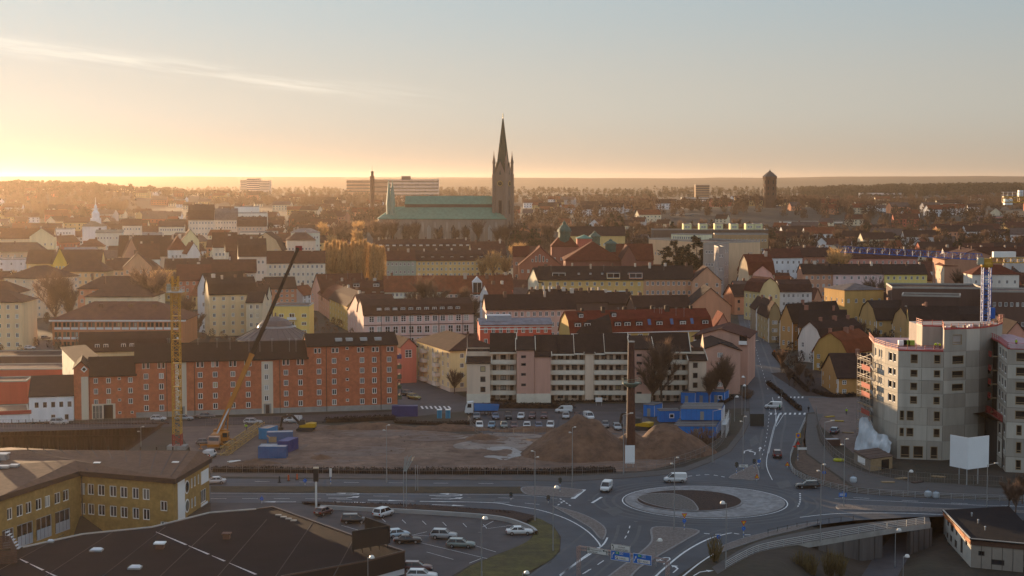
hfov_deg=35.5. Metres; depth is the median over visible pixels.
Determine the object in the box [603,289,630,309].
courtyard house
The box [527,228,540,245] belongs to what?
pine tree
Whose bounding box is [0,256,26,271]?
town house
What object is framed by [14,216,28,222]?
house
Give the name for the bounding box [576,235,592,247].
copper house
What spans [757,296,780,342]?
gambrel house
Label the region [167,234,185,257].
town house
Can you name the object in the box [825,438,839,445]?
container
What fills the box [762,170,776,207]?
water tower
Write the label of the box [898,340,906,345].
board pallet
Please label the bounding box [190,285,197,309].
house
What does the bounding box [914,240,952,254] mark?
house
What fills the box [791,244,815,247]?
house
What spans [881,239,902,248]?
house
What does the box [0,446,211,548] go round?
works building
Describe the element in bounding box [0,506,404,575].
flat roofed shop
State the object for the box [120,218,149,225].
house
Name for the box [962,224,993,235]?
house
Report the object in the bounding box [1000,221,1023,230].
house
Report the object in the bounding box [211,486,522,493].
verge
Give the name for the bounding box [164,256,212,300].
town house
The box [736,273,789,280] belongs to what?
house
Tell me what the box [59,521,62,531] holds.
door panel
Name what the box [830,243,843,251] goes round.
house
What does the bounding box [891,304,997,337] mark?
gambrel house
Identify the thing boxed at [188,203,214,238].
town house
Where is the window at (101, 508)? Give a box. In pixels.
[98,504,104,515]
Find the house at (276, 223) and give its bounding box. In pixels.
[268,219,284,227]
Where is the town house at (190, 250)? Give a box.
[182,240,200,257]
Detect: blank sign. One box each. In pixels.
[596,397,601,405]
[625,445,634,467]
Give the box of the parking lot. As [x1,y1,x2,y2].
[211,503,532,575]
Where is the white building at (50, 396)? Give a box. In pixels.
[28,374,74,421]
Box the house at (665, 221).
[656,218,670,226]
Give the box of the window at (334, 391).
[332,389,336,394]
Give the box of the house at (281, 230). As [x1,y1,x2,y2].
[273,227,287,232]
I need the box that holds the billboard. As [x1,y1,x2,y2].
[950,435,988,484]
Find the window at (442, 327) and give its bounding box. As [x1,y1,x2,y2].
[440,325,444,331]
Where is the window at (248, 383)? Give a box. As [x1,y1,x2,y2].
[246,381,250,386]
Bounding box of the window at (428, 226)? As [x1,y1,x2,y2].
[427,225,430,238]
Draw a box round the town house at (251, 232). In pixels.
[240,230,277,233]
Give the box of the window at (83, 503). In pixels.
[81,503,84,513]
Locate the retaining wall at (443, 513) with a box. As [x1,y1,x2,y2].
[320,505,537,533]
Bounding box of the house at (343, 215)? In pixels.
[326,210,349,221]
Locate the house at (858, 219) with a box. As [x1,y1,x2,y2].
[844,213,862,225]
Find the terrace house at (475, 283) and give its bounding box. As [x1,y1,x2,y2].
[446,273,493,311]
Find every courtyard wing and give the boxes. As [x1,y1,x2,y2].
[60,345,98,374]
[79,330,176,356]
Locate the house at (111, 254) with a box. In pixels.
[104,250,117,258]
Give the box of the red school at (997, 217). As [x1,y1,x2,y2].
[976,216,1023,221]
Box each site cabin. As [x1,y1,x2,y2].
[643,402,662,416]
[657,408,679,421]
[675,422,716,430]
[675,424,715,437]
[677,421,717,432]
[678,419,718,431]
[680,407,721,419]
[681,389,696,402]
[681,405,722,409]
[683,404,723,416]
[684,402,723,406]
[695,389,713,402]
[711,389,728,402]
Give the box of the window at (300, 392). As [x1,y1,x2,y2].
[298,390,302,395]
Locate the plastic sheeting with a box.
[854,417,891,452]
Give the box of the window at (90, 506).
[88,503,93,514]
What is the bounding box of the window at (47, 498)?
[45,495,49,507]
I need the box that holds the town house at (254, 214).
[238,211,267,225]
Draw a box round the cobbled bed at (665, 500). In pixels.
[637,493,698,510]
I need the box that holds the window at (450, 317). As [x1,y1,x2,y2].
[448,315,452,320]
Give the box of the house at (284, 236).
[275,232,290,247]
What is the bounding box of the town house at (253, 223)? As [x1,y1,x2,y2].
[237,215,266,233]
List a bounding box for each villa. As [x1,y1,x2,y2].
[77,273,143,307]
[84,276,165,304]
[823,283,884,322]
[935,262,951,282]
[962,263,1020,287]
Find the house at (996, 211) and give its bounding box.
[990,207,1002,215]
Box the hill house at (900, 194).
[858,193,901,197]
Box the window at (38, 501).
[36,498,40,510]
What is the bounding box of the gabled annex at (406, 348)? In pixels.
[396,335,417,382]
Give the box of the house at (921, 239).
[911,237,925,246]
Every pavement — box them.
[211,472,511,479]
[512,411,749,480]
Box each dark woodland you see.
[0,179,268,205]
[59,182,1023,200]
[798,182,1023,197]
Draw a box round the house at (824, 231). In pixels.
[801,226,834,240]
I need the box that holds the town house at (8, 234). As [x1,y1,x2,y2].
[0,226,56,245]
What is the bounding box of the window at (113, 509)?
[110,506,116,516]
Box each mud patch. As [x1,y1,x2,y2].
[314,446,405,462]
[341,429,459,440]
[403,446,460,456]
[451,433,541,439]
[453,440,532,449]
[484,446,521,459]
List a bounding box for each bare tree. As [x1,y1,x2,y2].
[30,265,76,317]
[61,284,80,312]
[128,266,171,298]
[128,267,156,284]
[150,265,172,291]
[163,267,176,300]
[168,289,188,306]
[175,294,196,311]
[197,312,205,336]
[315,224,327,234]
[326,234,336,243]
[327,224,336,236]
[332,227,345,240]
[339,223,354,244]
[347,230,360,242]
[351,229,364,243]
[353,221,365,229]
[354,226,366,234]
[363,221,369,238]
[366,218,380,237]
[378,219,392,238]
[384,219,401,238]
[399,222,412,238]
[404,290,419,297]
[407,220,422,238]
[409,273,438,297]
[424,284,452,297]
[432,227,443,238]
[446,369,464,393]
[449,228,459,238]
[455,286,474,298]
[459,226,470,238]
[462,293,481,315]
[469,219,486,240]
[475,255,489,274]
[483,249,503,274]
[489,226,502,240]
[497,224,509,240]
[499,254,512,273]
[501,224,511,240]
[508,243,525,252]
[509,223,520,233]
[529,226,540,235]
[539,224,554,237]
[540,222,549,234]
[541,242,550,249]
[547,223,557,235]
[600,219,607,225]
[631,220,640,229]
[635,237,642,243]
[635,360,672,401]
[639,336,683,401]
[647,220,658,228]
[701,371,715,402]
[708,367,719,389]
[710,351,735,390]
[730,218,741,223]
[775,348,788,371]
[785,367,793,379]
[793,363,806,379]
[824,250,848,263]
[826,245,852,263]
[832,229,842,237]
[837,238,848,247]
[859,320,868,329]
[861,275,885,287]
[918,233,928,240]
[923,252,934,261]
[926,247,936,255]
[933,234,942,240]
[948,268,963,282]
[964,235,974,242]
[981,229,989,239]
[999,478,1021,505]
[1005,480,1023,512]
[1013,234,1022,242]
[1015,473,1023,503]
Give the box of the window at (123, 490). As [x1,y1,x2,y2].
[120,486,126,497]
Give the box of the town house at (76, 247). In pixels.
[64,245,97,248]
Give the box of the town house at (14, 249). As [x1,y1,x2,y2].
[0,241,47,256]
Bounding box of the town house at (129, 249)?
[121,235,137,257]
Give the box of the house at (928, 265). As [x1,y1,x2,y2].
[918,259,932,273]
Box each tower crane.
[166,276,187,449]
[842,246,1023,320]
[1002,190,1023,204]
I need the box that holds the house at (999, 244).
[992,241,1023,246]
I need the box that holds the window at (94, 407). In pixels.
[93,406,95,418]
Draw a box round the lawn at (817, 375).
[771,368,831,395]
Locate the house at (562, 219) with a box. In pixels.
[558,217,571,226]
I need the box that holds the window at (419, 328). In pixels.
[417,326,421,332]
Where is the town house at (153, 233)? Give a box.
[142,230,161,234]
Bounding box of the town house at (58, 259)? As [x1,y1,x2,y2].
[50,246,67,268]
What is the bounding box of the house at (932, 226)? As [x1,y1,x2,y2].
[931,223,962,229]
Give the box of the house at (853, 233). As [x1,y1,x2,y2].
[841,229,863,237]
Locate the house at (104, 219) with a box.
[87,216,109,221]
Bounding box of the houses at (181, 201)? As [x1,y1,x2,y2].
[0,185,1023,218]
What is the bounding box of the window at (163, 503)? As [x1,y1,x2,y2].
[160,501,166,510]
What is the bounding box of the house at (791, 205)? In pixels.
[787,201,800,210]
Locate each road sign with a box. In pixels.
[329,468,331,484]
[682,513,686,529]
[741,521,745,537]
[792,433,806,449]
[839,491,846,498]
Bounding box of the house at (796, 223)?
[790,220,819,226]
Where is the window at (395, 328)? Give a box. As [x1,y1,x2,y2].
[393,326,397,332]
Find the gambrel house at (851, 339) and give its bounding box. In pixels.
[812,325,871,370]
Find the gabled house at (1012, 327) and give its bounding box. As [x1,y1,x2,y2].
[991,314,1023,337]
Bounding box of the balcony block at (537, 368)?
[465,332,707,402]
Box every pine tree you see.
[509,230,522,245]
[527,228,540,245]
[617,215,624,225]
[657,240,684,264]
[673,244,698,268]
[677,235,702,269]
[863,222,871,231]
[952,239,963,246]
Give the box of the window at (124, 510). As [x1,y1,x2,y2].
[121,507,127,517]
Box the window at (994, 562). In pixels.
[991,559,1003,565]
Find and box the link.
[974,407,1002,467]
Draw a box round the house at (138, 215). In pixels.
[135,210,146,218]
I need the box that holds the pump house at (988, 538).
[942,506,1023,572]
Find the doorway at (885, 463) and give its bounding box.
[881,459,888,469]
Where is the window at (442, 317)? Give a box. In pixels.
[440,315,444,320]
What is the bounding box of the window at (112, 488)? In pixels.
[110,486,115,496]
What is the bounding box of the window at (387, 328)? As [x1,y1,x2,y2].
[385,326,389,331]
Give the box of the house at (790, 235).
[786,231,809,245]
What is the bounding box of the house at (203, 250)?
[199,244,206,254]
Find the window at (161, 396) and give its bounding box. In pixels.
[159,394,163,399]
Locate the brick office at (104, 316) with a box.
[49,301,199,344]
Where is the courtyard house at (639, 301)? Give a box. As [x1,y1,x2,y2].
[626,292,689,309]
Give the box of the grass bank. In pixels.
[457,518,559,575]
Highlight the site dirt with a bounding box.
[261,426,683,468]
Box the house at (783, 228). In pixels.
[779,224,810,230]
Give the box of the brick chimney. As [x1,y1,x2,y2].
[622,341,639,444]
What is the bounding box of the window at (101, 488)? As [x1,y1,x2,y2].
[98,485,104,495]
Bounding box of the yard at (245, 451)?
[177,423,329,472]
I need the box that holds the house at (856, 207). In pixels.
[851,202,866,213]
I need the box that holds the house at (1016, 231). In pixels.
[1010,228,1023,242]
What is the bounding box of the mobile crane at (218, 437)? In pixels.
[199,246,301,449]
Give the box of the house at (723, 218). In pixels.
[715,213,729,223]
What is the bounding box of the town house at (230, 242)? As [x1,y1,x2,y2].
[224,234,249,258]
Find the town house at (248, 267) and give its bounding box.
[211,257,256,280]
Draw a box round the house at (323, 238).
[320,235,330,250]
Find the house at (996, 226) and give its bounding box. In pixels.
[969,222,999,228]
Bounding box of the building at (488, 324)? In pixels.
[476,314,552,343]
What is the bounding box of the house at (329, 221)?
[310,218,337,225]
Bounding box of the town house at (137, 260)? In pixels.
[122,250,152,275]
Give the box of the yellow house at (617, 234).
[569,226,625,247]
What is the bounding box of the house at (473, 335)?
[459,331,477,339]
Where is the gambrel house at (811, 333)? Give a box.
[797,315,863,362]
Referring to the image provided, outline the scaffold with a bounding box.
[856,352,873,437]
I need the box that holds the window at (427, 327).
[425,325,429,332]
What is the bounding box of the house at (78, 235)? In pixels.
[75,231,82,244]
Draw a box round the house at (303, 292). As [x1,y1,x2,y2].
[296,282,310,301]
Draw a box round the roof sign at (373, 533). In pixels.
[352,517,389,553]
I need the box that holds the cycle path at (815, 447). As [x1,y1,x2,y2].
[804,414,1023,498]
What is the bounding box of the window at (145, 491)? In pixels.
[143,488,148,499]
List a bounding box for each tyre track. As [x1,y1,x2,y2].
[211,496,563,503]
[224,480,624,485]
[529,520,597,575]
[568,525,619,575]
[592,480,818,524]
[594,525,641,575]
[602,482,808,522]
[611,484,798,520]
[652,525,747,575]
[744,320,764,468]
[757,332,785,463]
[827,515,1023,517]
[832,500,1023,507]
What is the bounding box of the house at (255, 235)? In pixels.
[238,233,261,237]
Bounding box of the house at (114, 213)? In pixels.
[97,208,118,220]
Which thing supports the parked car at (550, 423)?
on the car park
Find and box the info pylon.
[313,467,318,507]
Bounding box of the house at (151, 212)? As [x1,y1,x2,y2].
[144,210,157,213]
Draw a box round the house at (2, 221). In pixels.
[0,217,10,224]
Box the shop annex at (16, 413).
[0,404,30,422]
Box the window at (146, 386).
[144,384,148,389]
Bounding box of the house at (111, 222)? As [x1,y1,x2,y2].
[101,220,115,223]
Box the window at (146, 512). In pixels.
[143,509,149,519]
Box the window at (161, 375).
[159,373,163,378]
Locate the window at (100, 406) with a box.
[99,405,101,418]
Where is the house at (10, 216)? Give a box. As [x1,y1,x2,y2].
[0,212,14,222]
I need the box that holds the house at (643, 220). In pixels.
[633,216,646,225]
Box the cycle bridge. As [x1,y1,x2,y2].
[712,517,931,573]
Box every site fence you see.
[11,417,151,427]
[205,416,298,426]
[210,463,613,475]
[468,416,550,434]
[616,414,730,472]
[816,407,1002,485]
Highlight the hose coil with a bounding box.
[833,458,843,461]
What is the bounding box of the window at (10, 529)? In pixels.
[2,527,13,548]
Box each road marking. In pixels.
[222,498,529,503]
[271,493,556,498]
[424,501,511,505]
[512,505,600,575]
[559,538,607,574]
[622,486,787,518]
[655,533,729,575]
[683,555,711,575]
[766,397,775,478]
[767,413,779,452]
[805,513,942,516]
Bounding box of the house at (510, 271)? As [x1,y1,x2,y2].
[507,260,512,277]
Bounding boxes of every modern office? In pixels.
[649,237,759,283]
[651,229,767,237]
[671,233,711,239]
[703,242,728,290]
[713,233,767,253]
[714,245,723,298]
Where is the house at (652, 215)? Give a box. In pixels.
[634,209,661,222]
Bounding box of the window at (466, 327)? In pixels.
[464,325,468,331]
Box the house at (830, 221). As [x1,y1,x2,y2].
[820,217,833,225]
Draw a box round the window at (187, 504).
[185,499,189,512]
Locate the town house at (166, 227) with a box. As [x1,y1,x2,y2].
[158,220,184,234]
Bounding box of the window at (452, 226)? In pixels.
[451,225,454,238]
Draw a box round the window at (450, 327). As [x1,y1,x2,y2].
[448,325,452,331]
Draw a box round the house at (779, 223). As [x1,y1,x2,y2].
[773,221,788,226]
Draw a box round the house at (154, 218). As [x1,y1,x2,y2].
[142,213,167,223]
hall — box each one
[0,350,61,362]
[0,363,61,376]
[236,312,305,341]
[258,231,286,250]
[512,246,529,278]
[518,245,561,279]
[550,237,578,265]
[562,241,620,265]
[611,244,653,265]
[618,244,636,265]
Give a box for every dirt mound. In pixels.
[227,458,281,466]
[310,454,331,459]
[323,422,410,429]
[401,423,492,431]
[466,433,498,439]
[490,426,553,431]
[520,414,625,462]
[618,432,648,458]
[642,423,716,459]
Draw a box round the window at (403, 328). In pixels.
[401,326,405,332]
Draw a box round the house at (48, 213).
[44,209,68,221]
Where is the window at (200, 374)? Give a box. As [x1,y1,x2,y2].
[198,372,202,377]
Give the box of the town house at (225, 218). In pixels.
[215,207,237,231]
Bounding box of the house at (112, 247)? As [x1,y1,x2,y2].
[108,246,117,249]
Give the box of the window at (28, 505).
[26,501,30,513]
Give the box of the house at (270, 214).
[268,211,279,216]
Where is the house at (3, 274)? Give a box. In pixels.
[0,272,12,280]
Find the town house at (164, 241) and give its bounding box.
[118,233,176,267]
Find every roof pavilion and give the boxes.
[682,223,690,228]
[698,223,706,228]
[713,223,722,228]
[729,223,737,228]
[744,223,753,228]
[754,223,761,228]
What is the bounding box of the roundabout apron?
[625,486,784,517]
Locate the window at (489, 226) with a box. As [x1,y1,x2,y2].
[488,225,491,240]
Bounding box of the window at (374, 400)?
[372,398,376,403]
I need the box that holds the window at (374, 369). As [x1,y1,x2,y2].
[372,367,376,372]
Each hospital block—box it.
[346,180,369,194]
[374,179,387,199]
[388,179,438,201]
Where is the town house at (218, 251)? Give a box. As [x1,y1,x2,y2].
[212,231,237,258]
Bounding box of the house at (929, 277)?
[927,270,931,282]
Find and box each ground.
[0,189,1023,575]
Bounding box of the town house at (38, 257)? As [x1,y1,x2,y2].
[26,248,105,268]
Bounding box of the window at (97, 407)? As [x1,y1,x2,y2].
[96,405,98,418]
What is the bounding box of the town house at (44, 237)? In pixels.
[29,226,55,249]
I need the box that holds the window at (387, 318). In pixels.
[385,316,389,321]
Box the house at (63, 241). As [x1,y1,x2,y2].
[57,234,79,248]
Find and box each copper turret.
[557,220,571,242]
[589,231,600,244]
[604,239,616,251]
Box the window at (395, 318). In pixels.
[393,316,397,321]
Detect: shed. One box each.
[0,376,30,403]
[853,448,892,470]
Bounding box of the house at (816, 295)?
[812,288,821,301]
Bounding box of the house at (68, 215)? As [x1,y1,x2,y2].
[54,213,71,216]
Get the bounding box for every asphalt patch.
[278,483,299,484]
[603,507,622,515]
[880,502,906,505]
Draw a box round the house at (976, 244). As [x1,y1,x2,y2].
[955,241,993,246]
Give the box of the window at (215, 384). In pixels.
[213,382,217,387]
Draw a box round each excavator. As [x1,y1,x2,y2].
[279,414,316,431]
[619,412,653,430]
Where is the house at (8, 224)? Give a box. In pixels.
[4,222,11,227]
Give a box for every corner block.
[737,251,775,280]
[737,253,774,279]
[743,276,780,319]
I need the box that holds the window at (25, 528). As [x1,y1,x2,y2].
[17,520,32,546]
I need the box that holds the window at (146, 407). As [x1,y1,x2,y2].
[144,405,148,410]
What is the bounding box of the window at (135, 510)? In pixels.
[133,508,138,518]
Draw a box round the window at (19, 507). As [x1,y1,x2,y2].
[17,504,22,516]
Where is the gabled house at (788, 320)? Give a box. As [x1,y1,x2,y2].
[778,299,838,349]
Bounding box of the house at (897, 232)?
[870,227,903,239]
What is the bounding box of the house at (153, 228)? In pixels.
[142,225,158,231]
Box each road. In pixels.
[208,315,1023,575]
[808,397,870,452]
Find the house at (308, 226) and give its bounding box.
[296,224,315,229]
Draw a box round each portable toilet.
[437,409,441,417]
[445,409,450,417]
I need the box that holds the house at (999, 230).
[987,228,1009,239]
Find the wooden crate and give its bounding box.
[267,435,276,441]
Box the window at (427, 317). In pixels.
[425,315,429,320]
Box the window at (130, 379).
[128,377,132,382]
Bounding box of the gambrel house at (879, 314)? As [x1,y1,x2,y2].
[859,297,903,335]
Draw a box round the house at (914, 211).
[901,208,919,217]
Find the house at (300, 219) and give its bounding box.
[294,216,320,221]
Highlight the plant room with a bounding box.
[401,176,410,179]
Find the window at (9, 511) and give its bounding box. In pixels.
[7,507,11,519]
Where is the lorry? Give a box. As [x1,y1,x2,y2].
[465,401,498,414]
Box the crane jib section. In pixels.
[220,422,264,455]
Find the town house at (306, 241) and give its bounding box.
[286,231,315,250]
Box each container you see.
[258,445,287,457]
[259,425,277,439]
[267,430,292,442]
[277,437,297,452]
[392,405,417,416]
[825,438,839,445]
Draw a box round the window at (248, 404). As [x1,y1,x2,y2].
[246,402,250,407]
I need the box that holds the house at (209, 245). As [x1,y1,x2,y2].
[206,239,211,256]
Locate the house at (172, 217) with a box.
[168,215,177,218]
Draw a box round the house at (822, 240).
[817,236,826,246]
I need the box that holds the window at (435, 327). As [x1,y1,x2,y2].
[432,325,437,332]
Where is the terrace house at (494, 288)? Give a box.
[479,281,512,317]
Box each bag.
[850,475,856,482]
[924,491,931,496]
[932,492,939,497]
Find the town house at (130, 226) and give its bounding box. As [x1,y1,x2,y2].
[122,217,141,234]
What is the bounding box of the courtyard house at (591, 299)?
[565,287,608,310]
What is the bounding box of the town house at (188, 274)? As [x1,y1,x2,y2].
[176,261,211,298]
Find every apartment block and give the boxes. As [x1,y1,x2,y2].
[0,281,29,295]
[0,289,37,349]
[2,265,79,317]
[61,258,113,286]
[72,355,89,419]
[88,356,136,418]
[134,340,308,417]
[196,271,244,332]
[203,274,256,335]
[245,291,268,332]
[273,302,313,332]
[302,332,401,411]
[310,272,364,310]
[317,282,344,319]
[328,285,364,330]
[414,330,489,391]
[482,291,576,334]
[527,267,542,288]
[538,263,642,294]
[558,305,712,345]
[569,314,611,334]
[642,262,693,296]
[690,265,721,295]
[690,335,741,393]
[691,322,757,384]
[712,310,727,325]
[761,246,802,278]
[799,245,830,263]
[843,247,917,263]
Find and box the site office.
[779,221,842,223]
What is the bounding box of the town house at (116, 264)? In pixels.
[107,258,163,275]
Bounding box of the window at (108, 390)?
[106,388,110,393]
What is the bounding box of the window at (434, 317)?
[432,315,436,320]
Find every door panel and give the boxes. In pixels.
[18,536,21,546]
[22,535,24,545]
[26,533,28,544]
[29,532,32,542]
[37,529,40,540]
[41,528,43,538]
[44,527,47,537]
[48,526,51,536]
[56,523,58,533]
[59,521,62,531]
[63,520,65,530]
[67,519,69,529]
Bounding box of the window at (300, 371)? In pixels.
[298,369,302,374]
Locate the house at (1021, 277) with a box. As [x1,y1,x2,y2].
[1017,272,1023,284]
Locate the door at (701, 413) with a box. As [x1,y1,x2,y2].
[700,412,703,419]
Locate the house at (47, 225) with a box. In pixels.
[31,222,61,227]
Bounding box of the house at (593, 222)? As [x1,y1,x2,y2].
[589,218,606,225]
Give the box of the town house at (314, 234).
[290,227,319,250]
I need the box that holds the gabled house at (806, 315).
[797,305,846,334]
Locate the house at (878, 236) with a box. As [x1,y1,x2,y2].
[857,231,894,248]
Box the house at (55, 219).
[46,215,67,227]
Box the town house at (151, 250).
[138,241,159,264]
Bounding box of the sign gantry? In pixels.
[576,543,669,575]
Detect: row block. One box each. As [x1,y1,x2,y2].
[229,249,325,287]
[256,281,271,316]
[263,274,296,303]
[373,237,470,253]
[384,248,416,275]
[415,248,506,275]
[468,239,505,249]
[796,261,832,301]
[830,261,883,286]
[881,262,927,287]
[932,246,1005,282]
[940,245,1023,271]
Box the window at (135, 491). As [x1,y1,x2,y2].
[132,488,138,498]
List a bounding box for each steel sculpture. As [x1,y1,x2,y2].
[403,455,414,506]
[415,465,417,489]
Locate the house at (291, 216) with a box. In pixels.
[288,212,314,225]
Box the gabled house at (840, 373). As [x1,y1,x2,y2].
[820,349,871,395]
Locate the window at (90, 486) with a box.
[88,484,93,494]
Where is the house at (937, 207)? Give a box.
[923,204,948,216]
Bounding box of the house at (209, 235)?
[207,228,231,238]
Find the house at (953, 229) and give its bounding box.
[934,224,963,240]
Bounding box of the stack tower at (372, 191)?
[370,171,374,207]
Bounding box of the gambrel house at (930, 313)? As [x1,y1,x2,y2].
[906,302,960,337]
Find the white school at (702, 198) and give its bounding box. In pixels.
[681,197,712,208]
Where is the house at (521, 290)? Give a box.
[513,285,527,293]
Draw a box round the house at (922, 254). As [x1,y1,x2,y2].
[915,247,932,260]
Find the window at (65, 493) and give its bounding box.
[63,489,68,501]
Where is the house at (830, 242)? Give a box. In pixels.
[826,237,852,248]
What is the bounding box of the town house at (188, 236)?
[180,227,199,249]
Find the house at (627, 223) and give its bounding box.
[612,219,639,229]
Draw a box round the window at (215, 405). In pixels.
[213,403,217,408]
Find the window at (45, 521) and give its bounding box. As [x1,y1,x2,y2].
[36,514,50,537]
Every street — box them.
[0,379,748,431]
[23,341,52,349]
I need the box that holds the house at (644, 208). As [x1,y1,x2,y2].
[634,207,650,212]
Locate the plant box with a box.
[0,536,16,563]
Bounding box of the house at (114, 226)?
[105,223,121,228]
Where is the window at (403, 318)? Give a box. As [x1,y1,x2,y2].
[401,316,405,321]
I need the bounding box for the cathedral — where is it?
[377,119,513,245]
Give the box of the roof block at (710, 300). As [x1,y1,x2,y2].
[688,284,730,321]
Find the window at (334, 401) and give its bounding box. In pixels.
[332,399,336,404]
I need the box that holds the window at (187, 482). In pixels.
[185,480,188,493]
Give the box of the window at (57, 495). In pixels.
[54,492,59,503]
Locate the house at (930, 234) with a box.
[901,228,936,245]
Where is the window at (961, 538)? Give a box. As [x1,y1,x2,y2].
[961,538,962,553]
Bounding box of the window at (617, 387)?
[615,385,620,389]
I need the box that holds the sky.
[0,0,1023,177]
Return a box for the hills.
[0,176,1023,189]
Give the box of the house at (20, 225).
[12,221,30,227]
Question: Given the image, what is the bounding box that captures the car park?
[470,411,655,434]
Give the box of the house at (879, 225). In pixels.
[867,223,886,227]
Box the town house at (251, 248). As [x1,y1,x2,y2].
[237,236,266,280]
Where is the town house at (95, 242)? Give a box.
[79,237,105,249]
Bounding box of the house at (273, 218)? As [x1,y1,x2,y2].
[268,216,280,219]
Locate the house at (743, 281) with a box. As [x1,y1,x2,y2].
[731,278,746,283]
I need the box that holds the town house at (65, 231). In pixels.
[55,227,74,235]
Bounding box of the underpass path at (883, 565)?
[862,531,910,575]
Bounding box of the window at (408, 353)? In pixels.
[405,350,411,357]
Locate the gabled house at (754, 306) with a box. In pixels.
[749,295,763,330]
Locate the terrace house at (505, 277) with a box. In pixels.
[494,272,513,291]
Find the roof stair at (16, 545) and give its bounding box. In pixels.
[5,531,21,548]
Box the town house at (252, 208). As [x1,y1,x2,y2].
[234,205,258,211]
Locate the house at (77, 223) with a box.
[63,216,90,230]
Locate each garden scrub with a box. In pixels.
[0,311,479,381]
[775,309,894,386]
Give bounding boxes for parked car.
[24,345,35,349]
[40,335,51,338]
[49,417,68,424]
[150,415,166,420]
[175,414,193,420]
[196,412,215,418]
[196,438,207,445]
[203,449,216,456]
[209,476,225,483]
[243,418,262,424]
[283,415,301,422]
[313,506,333,515]
[341,513,364,523]
[372,506,393,517]
[390,528,410,538]
[393,534,421,543]
[401,389,413,395]
[404,560,432,571]
[406,393,420,399]
[406,568,437,575]
[430,528,457,539]
[446,537,475,548]
[473,412,479,418]
[476,421,482,426]
[488,421,495,427]
[491,413,498,418]
[500,421,507,427]
[505,411,511,418]
[506,525,532,535]
[510,421,517,427]
[517,412,524,418]
[523,421,530,425]
[528,412,535,418]
[535,421,541,426]
[540,412,547,418]
[546,420,554,427]
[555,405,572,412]
[562,411,568,418]
[583,411,593,418]
[600,479,612,491]
[602,420,608,427]
[612,422,621,429]
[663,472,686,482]
[764,401,781,408]
[772,449,781,457]
[795,480,819,488]
[830,427,839,433]
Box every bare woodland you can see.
[0,183,320,232]
[297,192,1023,235]
[508,222,770,254]
[768,223,1017,261]
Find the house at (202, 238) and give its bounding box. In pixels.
[198,234,206,248]
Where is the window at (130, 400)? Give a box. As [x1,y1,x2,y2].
[128,398,132,403]
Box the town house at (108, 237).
[95,228,123,249]
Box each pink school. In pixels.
[347,294,393,332]
[356,295,474,342]
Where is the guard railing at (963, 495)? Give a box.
[790,417,1006,500]
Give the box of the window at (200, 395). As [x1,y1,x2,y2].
[198,393,202,398]
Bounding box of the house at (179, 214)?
[157,210,182,218]
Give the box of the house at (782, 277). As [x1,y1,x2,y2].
[775,276,790,279]
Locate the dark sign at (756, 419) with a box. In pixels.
[750,414,763,425]
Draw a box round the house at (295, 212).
[291,210,306,213]
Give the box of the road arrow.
[429,493,461,495]
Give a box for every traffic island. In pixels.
[521,486,582,497]
[552,506,606,539]
[608,526,699,575]
[716,521,819,552]
[729,464,759,480]
[836,504,1023,512]
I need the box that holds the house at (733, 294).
[723,284,745,314]
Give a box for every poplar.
[323,241,331,273]
[327,243,334,273]
[331,239,338,272]
[335,240,340,270]
[337,242,346,272]
[342,241,349,272]
[346,243,353,272]
[350,240,354,262]
[352,241,361,272]
[357,239,365,277]
[361,239,369,277]
[367,243,372,279]
[369,243,377,279]
[375,245,381,279]
[377,244,384,279]
[381,245,386,278]
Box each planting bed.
[302,501,533,521]
[635,490,742,511]
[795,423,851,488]
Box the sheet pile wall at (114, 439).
[0,418,168,449]
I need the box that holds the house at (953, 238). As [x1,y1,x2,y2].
[937,235,954,241]
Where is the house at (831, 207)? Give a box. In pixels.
[822,203,838,214]
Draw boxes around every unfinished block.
[869,314,1002,459]
[987,333,1023,472]
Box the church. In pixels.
[82,197,106,242]
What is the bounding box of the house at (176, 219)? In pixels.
[165,218,187,220]
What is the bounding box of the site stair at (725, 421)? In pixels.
[721,405,729,437]
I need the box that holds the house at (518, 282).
[513,277,527,286]
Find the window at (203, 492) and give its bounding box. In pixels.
[201,488,205,503]
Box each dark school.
[886,283,982,305]
[902,292,960,306]
[984,287,1023,328]
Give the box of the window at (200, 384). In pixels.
[198,382,202,387]
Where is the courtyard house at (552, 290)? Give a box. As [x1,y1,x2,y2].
[527,285,567,293]
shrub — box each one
[687,426,720,446]
[707,534,723,561]
[738,388,753,398]
[789,548,806,567]
[802,551,820,575]
[821,548,837,575]
[832,550,849,575]
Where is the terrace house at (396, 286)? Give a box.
[383,273,447,297]
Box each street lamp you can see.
[367,555,374,573]
[383,424,389,482]
[481,516,487,575]
[531,450,538,520]
[552,485,558,550]
[569,426,575,487]
[623,413,632,474]
[670,457,678,528]
[712,409,721,462]
[720,501,726,565]
[740,416,746,462]
[742,376,745,411]
[817,464,825,541]
[823,420,834,480]
[841,438,848,505]
[894,528,901,566]
[903,554,909,575]
[986,462,997,506]
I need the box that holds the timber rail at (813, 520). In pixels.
[768,515,853,530]
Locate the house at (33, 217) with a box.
[22,212,39,222]
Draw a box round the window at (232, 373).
[230,371,234,376]
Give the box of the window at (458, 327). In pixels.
[456,325,460,331]
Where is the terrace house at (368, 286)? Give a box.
[321,278,384,299]
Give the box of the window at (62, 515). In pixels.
[55,508,69,533]
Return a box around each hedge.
[209,465,615,473]
[302,501,510,512]
[323,414,397,422]
[393,419,475,424]
[482,402,575,408]
[490,398,626,401]
[717,395,734,403]
[765,380,801,410]
[772,351,809,391]
[812,388,856,397]
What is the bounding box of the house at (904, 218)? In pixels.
[891,212,919,226]
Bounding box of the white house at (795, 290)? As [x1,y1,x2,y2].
[775,277,812,313]
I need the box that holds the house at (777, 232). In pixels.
[771,229,792,243]

